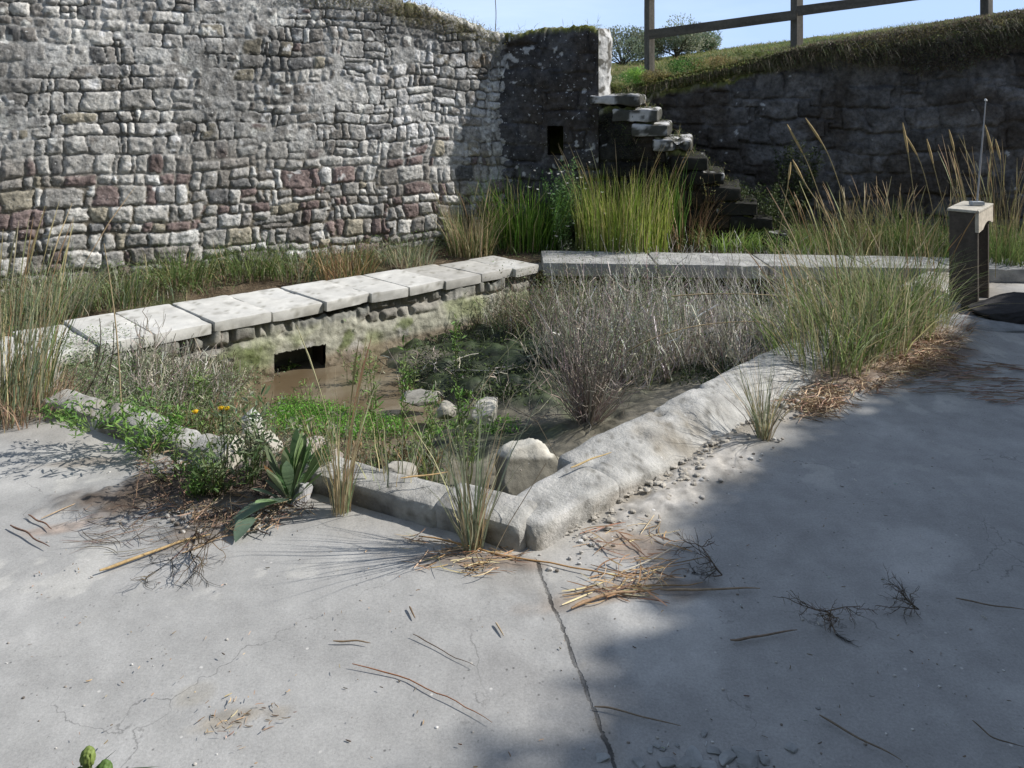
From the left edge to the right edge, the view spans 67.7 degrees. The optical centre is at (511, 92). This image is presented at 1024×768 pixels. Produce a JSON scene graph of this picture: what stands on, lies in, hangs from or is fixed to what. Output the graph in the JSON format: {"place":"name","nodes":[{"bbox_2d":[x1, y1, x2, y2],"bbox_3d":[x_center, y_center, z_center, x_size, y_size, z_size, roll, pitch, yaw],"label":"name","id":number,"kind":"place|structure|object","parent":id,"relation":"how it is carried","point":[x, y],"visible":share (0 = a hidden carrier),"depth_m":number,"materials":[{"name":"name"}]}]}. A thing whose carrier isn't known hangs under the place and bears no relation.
{"place":"outdoors","nodes":[
{"label":"outdoors","id":0,"kind":"place"},
{"bbox_2d":[207,355,445,465],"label":"water","id":1,"kind":"structure","parent":0,"point":[286,382],"depth_m":4.97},
{"bbox_2d":[110,300,259,416],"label":"dead stalks","id":2,"kind":"object","parent":1,"relation":"in","point":[216,376],"visible":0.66,"depth_m":4.60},
{"bbox_2d":[261,393,424,439],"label":"water weed","id":3,"kind":"object","parent":1,"relation":"on","point":[323,417],"visible":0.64,"depth_m":4.60,"materials":[{"name":"green plant"}]},
{"bbox_2d":[396,317,579,409],"bbox_3d":[-0.145,1.879,5.492,1.399,0.248,1.923,0,0,0],"label":"algae","id":4,"kind":"object","parent":1,"relation":"on","point":[506,393],"visible":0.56,"depth_m":5.15,"materials":[{"name":"green plant"}]},
{"bbox_2d":[59,285,893,490],"bbox_3d":[0.640,1.876,4.890,7.480,0.613,4.580,0,0,0],"label":"pool bed","id":5,"kind":"object","parent":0,"point":[564,433],"visible":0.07,"depth_m":4.67,"materials":[{"name":"soil"}]},
{"bbox_2d":[32,321,290,426],"bbox_3d":[-1.997,1.764,4.746,1.365,0.673,1.950,0,0,45],"label":"ground cover","id":6,"kind":"object","parent":5,"relation":"on","point":[106,365],"visible":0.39,"depth_m":4.45,"materials":[{"name":"green plant"}]},
{"bbox_2d":[125,379,464,480],"bbox_3d":[-1.089,1.858,4.284,1.900,0.603,1.262,0,0,11],"label":"ground cover","id":7,"kind":"object","parent":5,"relation":"on","point":[210,416],"visible":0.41,"depth_m":4.17,"materials":[{"name":"green plant"}]},
{"bbox_2d":[64,273,536,387],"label":"basin wall","id":8,"kind":"structure","parent":5,"relation":"on","point":[381,325],"depth_m":5.58,"materials":[{"name":"stone"}]},
{"bbox_2d":[12,325,97,365],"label":"coping slab","id":9,"kind":"structure","parent":8,"relation":"on","point":[75,344],"depth_m":4.57,"materials":[{"name":"stone"}]},
{"bbox_2d":[64,313,153,355],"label":"coping slab","id":10,"kind":"structure","parent":8,"relation":"on","point":[105,320],"depth_m":4.81,"materials":[{"name":"stone"}]},
{"bbox_2d":[116,304,211,344],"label":"coping slab","id":11,"kind":"structure","parent":8,"relation":"on","point":[183,324],"depth_m":4.99,"materials":[{"name":"stone"}]},
{"bbox_2d":[173,295,270,330],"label":"coping slab","id":12,"kind":"structure","parent":8,"relation":"on","point":[222,313],"depth_m":5.19,"materials":[{"name":"stone"}]},
{"bbox_2d":[229,288,322,321],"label":"coping slab","id":13,"kind":"structure","parent":8,"relation":"on","point":[279,304],"depth_m":5.44,"materials":[{"name":"stone"}]},
{"bbox_2d":[281,280,368,310],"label":"coping slab","id":14,"kind":"structure","parent":8,"relation":"on","point":[330,296],"depth_m":5.65,"materials":[{"name":"stone"}]},
{"bbox_2d":[328,275,407,302],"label":"coping slab","id":15,"kind":"structure","parent":8,"relation":"on","point":[377,290],"depth_m":5.84,"materials":[{"name":"stone"}]},
{"bbox_2d":[363,269,443,295],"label":"coping slab","id":16,"kind":"structure","parent":8,"relation":"on","point":[414,283],"depth_m":6.06,"materials":[{"name":"stone"}]},
{"bbox_2d":[402,264,480,289],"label":"coping slab","id":17,"kind":"structure","parent":8,"relation":"on","point":[452,278],"depth_m":6.29,"materials":[{"name":"stone"}]},
{"bbox_2d":[439,260,511,281],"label":"coping slab","id":18,"kind":"structure","parent":8,"relation":"on","point":[483,270],"depth_m":6.48,"materials":[{"name":"stone"}]},
{"bbox_2d":[469,256,538,276],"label":"coping slab","id":19,"kind":"structure","parent":8,"relation":"on","point":[517,266],"depth_m":6.66,"materials":[{"name":"stone"}]},
{"bbox_2d":[343,321,543,396],"bbox_3d":[-0.522,1.896,5.211,1.268,0.538,0.884,0,0,35],"label":"driftwood","id":20,"kind":"object","parent":5,"relation":"on","point":[432,363],"visible":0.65,"depth_m":5.20,"materials":[{"name":"brown plant"}]},
{"bbox_2d":[494,438,558,495],"bbox_3d":[0.100,1.735,3.447,0.360,0.308,0.267,0,0,0],"label":"rock","id":21,"kind":"object","parent":5,"relation":"on","point":[536,455],"visible":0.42,"depth_m":3.41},
{"bbox_2d":[466,250,593,340],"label":"scrub","id":22,"kind":"object","parent":5,"relation":"on","point":[509,318],"visible":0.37,"depth_m":6.10,"materials":[{"name":"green plant"}]},
{"bbox_2d":[484,269,672,439],"bbox_3d":[0.338,1.525,4.207,1.078,0.989,1.028,0,0,0],"label":"dead shrub","id":23,"kind":"object","parent":5,"relation":"on","point":[584,399],"visible":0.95,"depth_m":4.25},
{"bbox_2d":[511,223,728,386],"bbox_3d":[0.748,1.557,6.132,1.614,0.752,3.154,0,0,0],"label":"scrub","id":24,"kind":"object","parent":5,"relation":"on","point":[581,309],"visible":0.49,"depth_m":5.48,"materials":[{"name":"grey plant"}]},
{"bbox_2d":[444,227,834,387],"bbox_3d":[0.831,1.609,6.387,3.740,0.820,3.290,0,0,19],"label":"ground cover","id":25,"kind":"object","parent":5,"relation":"on","point":[652,349],"visible":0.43,"depth_m":5.76,"materials":[{"name":"green plant"}]},
{"bbox_2d":[530,245,823,385],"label":"dead stalks","id":26,"kind":"object","parent":5,"relation":"on","point":[694,321],"visible":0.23,"depth_m":5.43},
{"bbox_2d":[651,350,768,385],"bbox_3d":[1.296,1.781,4.954,0.659,0.146,0.791,0,0,33],"label":"algae","id":27,"kind":"object","parent":5,"relation":"on","point":[704,370],"visible":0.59,"depth_m":4.89,"materials":[{"name":"green plant"}]},
{"bbox_2d":[572,223,858,383],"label":"dead stalks","id":28,"kind":"object","parent":5,"relation":"on","point":[709,297],"visible":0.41,"depth_m":5.70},
{"bbox_2d":[546,275,884,307],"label":"basin wall","id":29,"kind":"structure","parent":5,"relation":"on","point":[701,280],"depth_m":6.66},
{"bbox_2d":[541,251,655,276],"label":"coping slab","id":30,"kind":"structure","parent":29,"relation":"on","point":[600,256],"depth_m":6.67,"materials":[{"name":"stone"}]},
{"bbox_2d":[648,252,767,278],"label":"coping slab","id":31,"kind":"structure","parent":29,"relation":"on","point":[723,258],"depth_m":6.61,"materials":[{"name":"concrete"}]},
{"bbox_2d":[753,254,869,279],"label":"coping slab","id":32,"kind":"structure","parent":29,"relation":"on","point":[766,261],"depth_m":6.62,"materials":[{"name":"stone"}]},
{"bbox_2d":[850,256,948,280],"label":"coping slab","id":33,"kind":"structure","parent":29,"relation":"on","point":[903,262],"depth_m":6.62,"materials":[{"name":"stone"}]},
{"bbox_2d":[930,257,1023,282],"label":"coping slab","id":34,"kind":"structure","parent":29,"relation":"on","point":[1015,274],"depth_m":6.43,"materials":[{"name":"stone"}]},
{"bbox_2d":[623,297,817,390],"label":"dead stalks","id":35,"kind":"object","parent":5,"relation":"on","point":[742,352],"visible":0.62,"depth_m":5.00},
{"bbox_2d":[0,262,1023,767],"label":"pavement","id":36,"kind":"structure","parent":0,"point":[806,520],"depth_m":2.33,"materials":[{"name":"concrete"}]},
{"bbox_2d":[0,356,101,432],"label":"grass tuft","id":37,"kind":"object","parent":36,"relation":"on","point":[5,415],"visible":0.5,"depth_m":3.71,"materials":[{"name":"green plant"}]},
{"bbox_2d":[0,187,134,427],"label":"grass tuft","id":38,"kind":"object","parent":36,"relation":"on","point":[18,373],"visible":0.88,"depth_m":3.84,"materials":[{"name":"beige plant"}]},
{"bbox_2d":[41,389,168,442],"bbox_3d":[-1.979,1.617,3.695,0.774,0.220,0.173,0,0,26],"label":"kerb stone","id":39,"kind":"object","parent":36,"relation":"on","point":[85,398],"visible":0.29,"depth_m":3.69,"materials":[{"name":"stone"}]},
{"bbox_2d":[28,381,153,438],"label":"weed","id":40,"kind":"object","parent":39,"relation":"on","point":[71,423],"visible":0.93,"depth_m":3.39,"materials":[{"name":"green plant"}]},
{"bbox_2d":[51,483,207,556],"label":"rootlets","id":41,"kind":"object","parent":36,"relation":"on","point":[107,532],"visible":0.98,"depth_m":2.75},
{"bbox_2d":[102,435,193,538],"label":"dead branch","id":42,"kind":"object","parent":36,"relation":"on","point":[165,501],"visible":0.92,"depth_m":2.90,"materials":[{"name":"wood"}]},
{"bbox_2d":[101,390,196,459],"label":"weed","id":43,"kind":"object","parent":36,"relation":"on","point":[169,426],"visible":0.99,"depth_m":3.35,"materials":[{"name":"green plant"}]},
{"bbox_2d":[137,421,215,482],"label":"weed","id":44,"kind":"object","parent":36,"relation":"on","point":[173,457],"visible":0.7,"depth_m":3.18,"materials":[{"name":"green plant"}]},
{"bbox_2d":[140,423,219,459],"bbox_3d":[-1.476,1.633,3.444,0.446,0.191,0.160,0,0,26],"label":"kerb stone","id":45,"kind":"object","parent":36,"relation":"on","point":[201,439],"visible":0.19,"depth_m":3.41,"materials":[{"name":"stone"}]},
{"bbox_2d":[131,497,252,588],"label":"dead branch","id":46,"kind":"object","parent":36,"relation":"on","point":[197,533],"visible":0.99,"depth_m":2.60,"materials":[{"name":"wood"}]},
{"bbox_2d":[170,447,224,500],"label":"weed","id":47,"kind":"object","parent":36,"relation":"on","point":[191,484],"visible":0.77,"depth_m":2.98,"materials":[{"name":"green plant"}]},
{"bbox_2d":[162,405,259,500],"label":"flowering weed","id":48,"kind":"object","parent":36,"relation":"on","point":[220,474],"visible":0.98,"depth_m":2.99,"materials":[{"name":"green plant"}]},
{"bbox_2d":[132,442,323,533],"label":"litter","id":49,"kind":"object","parent":36,"relation":"on","point":[276,506],"visible":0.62,"depth_m":2.92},
{"bbox_2d":[208,385,274,487],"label":"weed","id":50,"kind":"object","parent":36,"relation":"on","point":[255,454],"visible":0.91,"depth_m":3.07,"materials":[{"name":"green plant"}]},
{"bbox_2d":[0,0,509,292],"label":"stone wall","id":51,"kind":"structure","parent":36,"relation":"on","point":[200,125],"depth_m":6.54,"materials":[{"name":"stone"}]},
{"bbox_2d":[291,0,506,56],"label":"wall growth","id":52,"kind":"object","parent":51,"relation":"on","point":[452,21],"depth_m":7.43,"materials":[{"name":"green plant"}]},
{"bbox_2d":[215,384,304,477],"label":"weed","id":53,"kind":"object","parent":36,"relation":"on","point":[256,437],"visible":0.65,"depth_m":3.15,"materials":[{"name":"green plant"}]},
{"bbox_2d":[223,427,327,541],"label":"leafy plant","id":54,"kind":"object","parent":36,"relation":"on","point":[288,476],"visible":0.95,"depth_m":2.95,"materials":[{"name":"green plant"}]},
{"bbox_2d":[290,400,345,464],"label":"weed","id":55,"kind":"object","parent":36,"relation":"on","point":[324,433],"visible":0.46,"depth_m":3.10,"materials":[{"name":"green plant"}]},
{"bbox_2d":[282,325,385,516],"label":"grass tuft","id":56,"kind":"object","parent":36,"relation":"on","point":[340,505],"visible":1,"depth_m":2.89,"materials":[{"name":"beige plant"}]},
{"bbox_2d":[310,456,449,527],"bbox_3d":[-0.513,1.619,3.009,0.621,0.219,0.184,0,0,26],"label":"kerb stone","id":57,"kind":"object","parent":36,"relation":"on","point":[416,500],"visible":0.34,"depth_m":2.93,"materials":[{"name":"stone"}]},
{"bbox_2d":[343,409,434,489],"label":"grass tuft","id":58,"kind":"object","parent":36,"relation":"on","point":[386,462],"visible":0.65,"depth_m":3.06,"materials":[{"name":"green plant"}]},
{"bbox_2d":[397,529,529,576],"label":"straw litter","id":59,"kind":"object","parent":36,"relation":"on","point":[452,549],"visible":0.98,"depth_m":2.60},
{"bbox_2d":[401,370,548,554],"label":"grass tuft","id":60,"kind":"object","parent":36,"relation":"on","point":[474,522],"visible":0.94,"depth_m":2.66,"materials":[{"name":"green plant"}]},
{"bbox_2d":[435,483,536,550],"bbox_3d":[-0.089,1.614,2.818,0.372,0.227,0.213,0,0,26],"label":"kerb stone","id":61,"kind":"object","parent":36,"relation":"on","point":[503,513],"visible":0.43,"depth_m":2.75,"materials":[{"name":"stone"}]},
{"bbox_2d":[5,437,1021,767],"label":"pebbles","id":62,"kind":"object","parent":36,"relation":"on","point":[471,619],"visible":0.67,"depth_m":2.77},
{"bbox_2d":[496,24,612,242],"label":"stone wall","id":63,"kind":"structure","parent":36,"relation":"on","point":[555,77],"depth_m":7.82,"materials":[{"name":"stone"}]},
{"bbox_2d":[517,462,618,550],"bbox_3d":[0.172,1.613,2.905,0.257,0.220,0.494,0,0,44],"label":"kerb stone","id":64,"kind":"object","parent":36,"relation":"on","point":[566,498],"visible":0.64,"depth_m":2.86,"materials":[{"name":"stone"}]},
{"bbox_2d":[562,516,706,605],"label":"straw litter","id":65,"kind":"object","parent":36,"relation":"on","point":[633,574],"visible":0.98,"depth_m":2.53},
{"bbox_2d":[565,336,896,552],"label":"mortar crumbs","id":66,"kind":"object","parent":36,"relation":"on","point":[683,473],"visible":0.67,"depth_m":3.19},
{"bbox_2d":[557,271,948,497],"bbox_3d":[2.045,1.655,4.807,4.928,0.299,0.347,0,0,-45],"label":"kerb stone","id":67,"kind":"object","parent":36,"relation":"on","point":[659,441],"visible":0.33,"depth_m":3.57,"materials":[{"name":"stone"}]},
{"bbox_2d":[706,337,827,441],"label":"grass tuft","id":68,"kind":"object","parent":36,"relation":"on","point":[763,423],"visible":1,"depth_m":3.53,"materials":[{"name":"green plant"}]},
{"bbox_2d":[635,22,1023,229],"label":"retaining wall","id":69,"kind":"structure","parent":36,"relation":"on","point":[856,118],"depth_m":8.60,"materials":[{"name":"stone"}]},
{"bbox_2d":[704,219,965,377],"bbox_3d":[1.849,1.200,4.470,1.421,0.819,1.364,0,0,45],"label":"grass tuft","id":70,"kind":"object","parent":36,"relation":"on","point":[860,355],"visible":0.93,"depth_m":4.39,"materials":[{"name":"green plant"}]},
{"bbox_2d":[726,176,1012,359],"bbox_3d":[2.164,1.071,4.785,1.680,1.078,1.858,0,0,0],"label":"grass tuft","id":71,"kind":"object","parent":36,"relation":"on","point":[888,323],"visible":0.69,"depth_m":4.68,"materials":[{"name":"green plant"}]},
{"bbox_2d":[773,333,974,422],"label":"straw litter","id":72,"kind":"object","parent":36,"relation":"on","point":[830,402],"visible":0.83,"depth_m":4.15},
{"bbox_2d":[779,192,1007,342],"bbox_3d":[2.506,1.151,5.089,1.445,0.919,1.583,0,0,-45],"label":"grass tuft","id":73,"kind":"object","parent":36,"relation":"on","point":[921,323],"visible":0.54,"depth_m":5.04,"materials":[{"name":"green plant"}]},
{"bbox_2d":[843,224,985,327],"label":"grass tuft","id":74,"kind":"object","parent":36,"relation":"on","point":[947,310],"visible":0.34,"depth_m":5.28,"materials":[{"name":"green plant"}]},
{"bbox_2d":[872,360,1023,405],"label":"stain","id":75,"kind":"object","parent":36,"relation":"on","point":[968,374],"visible":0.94,"depth_m":4.21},
{"bbox_2d":[947,201,992,310],"bbox_3d":[3.486,1.239,5.803,0.210,0.764,0.528,0,0,42],"label":"wooden post","id":76,"kind":"object","parent":36,"relation":"on","point":[975,238],"visible":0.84,"depth_m":5.63,"materials":[{"name":"grey wood"}]},
{"bbox_2d":[931,200,1023,266],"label":"grass tuft","id":77,"kind":"object","parent":36,"relation":"on","point":[1004,255],"visible":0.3,"depth_m":6.65,"materials":[{"name":"green plant"}]},
{"bbox_2d":[937,314,1023,332],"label":"flat stone","id":78,"kind":"object","parent":36,"relation":"on","point":[983,323],"visible":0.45,"depth_m":5.20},
{"bbox_2d":[967,292,1023,323],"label":"boulder","id":79,"kind":"object","parent":36,"relation":"on","point":[997,308],"visible":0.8,"depth_m":5.37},
{"bbox_2d":[1,224,1023,335],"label":"earth strip","id":80,"kind":"object","parent":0,"point":[257,285],"visible":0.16,"depth_m":6.51,"materials":[{"name":"soil"}]},
{"bbox_2d":[1,255,126,323],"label":"grass tuft","id":81,"kind":"object","parent":80,"relation":"on","point":[73,300],"visible":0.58,"depth_m":5.31,"materials":[{"name":"green plant"}]},
{"bbox_2d":[58,257,170,311],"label":"grass tuft","id":82,"kind":"object","parent":80,"relation":"on","point":[128,292],"visible":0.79,"depth_m":5.56,"materials":[{"name":"green plant"}]},
{"bbox_2d":[122,242,231,289],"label":"grass tuft","id":83,"kind":"object","parent":80,"relation":"on","point":[196,275],"visible":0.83,"depth_m":5.96,"materials":[{"name":"green plant"}]},
{"bbox_2d":[0,229,457,336],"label":"weed strip","id":84,"kind":"object","parent":80,"relation":"on","point":[171,294],"visible":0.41,"depth_m":5.90,"materials":[{"name":"green plant"}]},
{"bbox_2d":[197,235,298,281],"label":"grass tuft","id":85,"kind":"object","parent":80,"relation":"on","point":[261,274],"visible":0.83,"depth_m":6.28,"materials":[{"name":"green plant"}]},
{"bbox_2d":[251,240,336,285],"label":"grass tuft","id":86,"kind":"object","parent":80,"relation":"on","point":[284,274],"visible":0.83,"depth_m":6.34,"materials":[{"name":"green plant"}]},
{"bbox_2d":[294,235,396,280],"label":"grass tuft","id":87,"kind":"object","parent":80,"relation":"on","point":[358,264],"visible":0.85,"depth_m":6.44,"materials":[{"name":"green plant"}]},
{"bbox_2d":[364,233,442,269],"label":"grass tuft","id":88,"kind":"object","parent":80,"relation":"on","point":[422,257],"visible":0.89,"depth_m":6.75,"materials":[{"name":"green plant"}]},
{"bbox_2d":[422,173,522,258],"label":"grass tuft","id":89,"kind":"object","parent":80,"relation":"on","point":[483,246],"visible":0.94,"depth_m":7.21,"materials":[{"name":"green plant"}]},
{"bbox_2d":[450,169,592,253],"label":"grass tuft","id":90,"kind":"object","parent":80,"relation":"on","point":[537,227],"visible":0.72,"depth_m":7.45,"materials":[{"name":"green plant"}]},
{"bbox_2d":[540,156,581,250],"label":"weed","id":91,"kind":"object","parent":80,"relation":"on","point":[565,233],"visible":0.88,"depth_m":7.43,"materials":[{"name":"green plant"}]},
{"bbox_2d":[553,144,692,253],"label":"grass tuft","id":92,"kind":"object","parent":80,"relation":"on","point":[633,236],"visible":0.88,"depth_m":7.23,"materials":[{"name":"green plant"}]},
{"bbox_2d":[658,159,694,251],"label":"grass tuft","id":93,"kind":"object","parent":80,"relation":"on","point":[678,219],"visible":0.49,"depth_m":7.45,"materials":[{"name":"green plant"}]},
{"bbox_2d":[654,180,733,252],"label":"grass tuft","id":94,"kind":"object","parent":80,"relation":"on","point":[692,233],"visible":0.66,"depth_m":7.34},
{"bbox_2d":[589,93,823,249],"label":"stone staircase","id":95,"kind":"structure","parent":80,"relation":"on","point":[645,128],"depth_m":7.64,"materials":[{"name":"stone"}]},
{"bbox_2d":[686,219,772,253],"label":"grass tuft","id":96,"kind":"object","parent":80,"relation":"on","point":[733,244],"visible":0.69,"depth_m":7.33,"materials":[{"name":"green plant"}]},
{"bbox_2d":[439,219,1020,255],"bbox_3d":[2.324,1.428,7.705,6.047,0.319,1.405,0,0,0],"label":"weed strip","id":97,"kind":"object","parent":80,"relation":"on","point":[569,244],"visible":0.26,"depth_m":7.45,"materials":[{"name":"green plant"}]},
{"bbox_2d":[733,176,806,229],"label":"shrub","id":98,"kind":"object","parent":80,"relation":"on","point":[766,210],"visible":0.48,"depth_m":7.78,"materials":[{"name":"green plant"}]},
{"bbox_2d":[767,140,822,230],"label":"shrub","id":99,"kind":"object","parent":80,"relation":"on","point":[808,178],"visible":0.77,"depth_m":8.21,"materials":[{"name":"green plant"}]},
{"bbox_2d":[778,192,894,255],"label":"grass tuft","id":100,"kind":"object","parent":80,"relation":"on","point":[867,244],"visible":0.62,"depth_m":7.29,"materials":[{"name":"green plant"}]},
{"bbox_2d":[821,176,935,255],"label":"grass tuft","id":101,"kind":"object","parent":80,"relation":"on","point":[875,230],"visible":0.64,"depth_m":7.39,"materials":[{"name":"green plant"}]},
{"bbox_2d":[858,180,1001,258],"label":"grass tuft","id":102,"kind":"object","parent":80,"relation":"on","point":[936,248],"visible":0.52,"depth_m":7.13,"materials":[{"name":"green plant"}]},
{"bbox_2d":[938,136,1023,254],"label":"grass tuft","id":103,"kind":"object","parent":80,"relation":"on","point":[992,198],"visible":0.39,"depth_m":7.12,"materials":[{"name":"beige plant"}]},
{"bbox_2d":[403,0,1023,62],"label":"sky","id":104,"kind":"structure","parent":0,"point":[509,14],"materials":[{"name":"blue"}]},
{"bbox_2d":[536,14,1022,297],"bbox_3d":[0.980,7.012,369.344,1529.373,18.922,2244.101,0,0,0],"label":"terrain","id":105,"kind":"structure","parent":0,"point":[556,137],"depth_m":9.04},
{"bbox_2d":[605,25,657,65],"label":"bush","id":106,"kind":"object","parent":105,"relation":"on","point":[636,36],"visible":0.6,"depth_m":19.90,"materials":[{"name":"green plant"}]},
{"bbox_2d":[655,13,714,59],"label":"bush","id":107,"kind":"object","parent":105,"relation":"on","point":[688,40],"visible":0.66,"depth_m":20.17,"materials":[{"name":"green plant"}]},
{"bbox_2d":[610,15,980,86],"bbox_3d":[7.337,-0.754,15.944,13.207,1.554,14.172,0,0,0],"label":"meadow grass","id":108,"kind":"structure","parent":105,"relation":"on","point":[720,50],"depth_m":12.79,"materials":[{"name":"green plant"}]},
{"bbox_2d":[611,8,1023,93],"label":"turf","id":109,"kind":"structure","parent":105,"relation":"on","point":[731,69],"depth_m":8.48,"materials":[{"name":"green plant"}]},
{"bbox_2d":[644,0,992,73],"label":"post and rail fence","id":110,"kind":"object","parent":109,"relation":"on","point":[796,13],"visible":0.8,"depth_m":9.18,"materials":[{"name":"brown wood"}]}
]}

